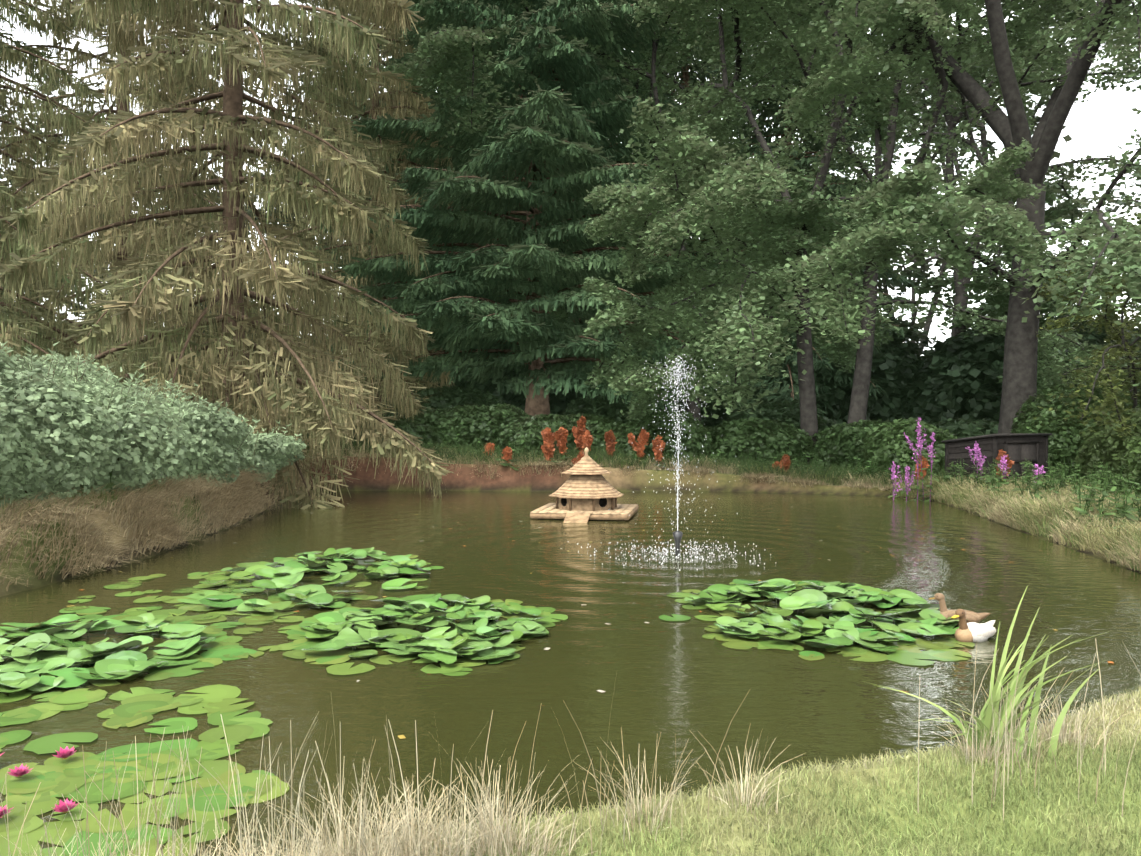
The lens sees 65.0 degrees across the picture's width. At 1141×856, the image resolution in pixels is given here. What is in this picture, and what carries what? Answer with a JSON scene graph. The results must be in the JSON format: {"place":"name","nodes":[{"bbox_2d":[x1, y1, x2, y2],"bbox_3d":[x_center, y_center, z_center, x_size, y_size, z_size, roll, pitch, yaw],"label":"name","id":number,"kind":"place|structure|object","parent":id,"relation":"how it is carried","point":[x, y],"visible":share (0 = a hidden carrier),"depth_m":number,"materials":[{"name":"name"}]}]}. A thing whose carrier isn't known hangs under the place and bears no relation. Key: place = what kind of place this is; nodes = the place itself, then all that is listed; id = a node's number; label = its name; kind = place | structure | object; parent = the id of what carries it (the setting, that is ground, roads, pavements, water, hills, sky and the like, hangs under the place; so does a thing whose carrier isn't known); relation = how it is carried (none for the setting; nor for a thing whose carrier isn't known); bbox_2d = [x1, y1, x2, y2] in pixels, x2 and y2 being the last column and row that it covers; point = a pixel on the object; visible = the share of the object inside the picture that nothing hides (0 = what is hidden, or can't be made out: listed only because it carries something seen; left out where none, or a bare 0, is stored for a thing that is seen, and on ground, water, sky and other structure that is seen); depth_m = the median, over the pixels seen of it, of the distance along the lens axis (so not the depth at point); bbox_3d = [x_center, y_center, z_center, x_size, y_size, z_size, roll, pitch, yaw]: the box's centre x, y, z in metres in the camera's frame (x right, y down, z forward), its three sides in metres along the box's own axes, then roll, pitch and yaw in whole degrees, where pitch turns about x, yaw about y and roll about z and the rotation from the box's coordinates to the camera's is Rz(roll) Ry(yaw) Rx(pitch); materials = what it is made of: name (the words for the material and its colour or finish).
{"place":"outdoors","nodes":[
{"label":"outdoors","id":0,"kind":"place"},
{"bbox_2d":[0,491,1140,855],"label":"water","id":1,"kind":"structure","parent":0,"point":[676,683],"depth_m":7.12,"materials":[{"name":"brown liquid"}]},
{"bbox_2d":[0,746,77,817],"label":"water lily flowers","id":2,"kind":"object","parent":1,"relation":"on","point":[22,770],"visible":0.94,"depth_m":4.69,"materials":[{"name":"pink plant"}]},
{"bbox_2d":[0,547,974,855],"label":"lily pads","id":3,"kind":"object","parent":1,"relation":"on","point":[334,637],"visible":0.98,"depth_m":7.24,"materials":[{"name":"green plant"}]},
{"bbox_2d":[530,447,638,522],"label":"duck house","id":4,"kind":"structure","parent":1,"relation":"in","point":[586,491],"depth_m":17.07,"materials":[{"name":"brown wood"}]},
{"bbox_2d":[68,504,1120,738],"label":"floating leaves","id":5,"kind":"object","parent":1,"relation":"on","point":[403,736],"visible":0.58,"depth_m":9.05,"materials":[{"name":"yellow plant"}]},
{"bbox_2d":[577,354,770,570],"bbox_3d":[1.493,0.378,12.514,2.888,2.795,3.022,-1,1,-39],"label":"fountain spray","id":6,"kind":"object","parent":1,"relation":"on","point":[676,433],"visible":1,"depth_m":12.50,"materials":[{"name":"white liquid"}]},
{"bbox_2d":[673,530,682,554],"bbox_3d":[1.499,1.751,12.523,0.143,0.630,0.150,0,1,1],"label":"fountain nozzle","id":7,"kind":"object","parent":1,"relation":"in","point":[677,535],"visible":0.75,"depth_m":12.49,"materials":[{"name":"grey metal"}]},
{"bbox_2d":[929,593,990,624],"bbox_3d":[3.605,1.701,8.299,0.528,0.309,0.206,0,1,31],"label":"brown duck","id":8,"kind":"object","parent":1,"relation":"on","point":[971,616],"visible":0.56,"depth_m":8.28},
{"bbox_2d":[951,609,995,641],"bbox_3d":[3.483,1.702,7.721,0.556,0.325,0.217,0,1,-29],"label":"duck","id":9,"kind":"object","parent":1,"relation":"on","point":[972,632],"visible":0.96,"depth_m":7.62},
{"bbox_2d":[0,456,1140,855],"bbox_3d":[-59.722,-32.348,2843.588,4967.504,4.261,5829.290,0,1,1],"label":"ground","id":10,"kind":"structure","parent":0,"point":[466,478],"depth_m":4.60,"materials":[{"name":"green plant"}]},
{"bbox_2d":[0,0,921,509],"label":"conifer foliage","id":11,"kind":"object","parent":10,"relation":"on","point":[592,120],"visible":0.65,"depth_m":25.70,"materials":[{"name":"green plant"}]},
{"bbox_2d":[0,301,1140,506],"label":"shrub","id":12,"kind":"object","parent":10,"relation":"on","point":[939,393],"depth_m":23.65,"materials":[{"name":"green plant"}]},
{"bbox_2d":[0,0,1140,455],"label":"broadleaf foliage","id":13,"kind":"object","parent":10,"relation":"on","point":[896,204],"visible":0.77,"depth_m":24.67,"materials":[{"name":"green plant"}]},
{"bbox_2d":[0,0,1140,502],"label":"trees","id":14,"kind":"object","parent":10,"relation":"on","point":[1020,362],"visible":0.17,"depth_m":25.03,"materials":[{"name":"brown plant"}]},
{"bbox_2d":[0,442,1140,855],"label":"dry grass","id":15,"kind":"structure","parent":10,"relation":"on","point":[246,494],"depth_m":4.57,"materials":[{"name":"beige plant"}]},
{"bbox_2d":[0,438,1140,855],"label":"green grass","id":16,"kind":"structure","parent":10,"relation":"on","point":[1006,830],"depth_m":3.98,"materials":[{"name":"green plant"}]},
{"bbox_2d":[50,416,1140,762],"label":"bank plant","id":17,"kind":"object","parent":10,"relation":"on","point":[584,438],"depth_m":16.95,"materials":[{"name":"green plant"}]},
{"bbox_2d":[941,433,1051,480],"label":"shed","id":18,"kind":"structure","parent":10,"relation":"on","point":[1017,448],"depth_m":20.90,"materials":[{"name":"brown wood"}]},
{"bbox_2d":[0,0,1140,355],"label":"sky","id":19,"kind":"structure","parent":0,"point":[1097,126],"materials":[{"name":"white"}]}
]}

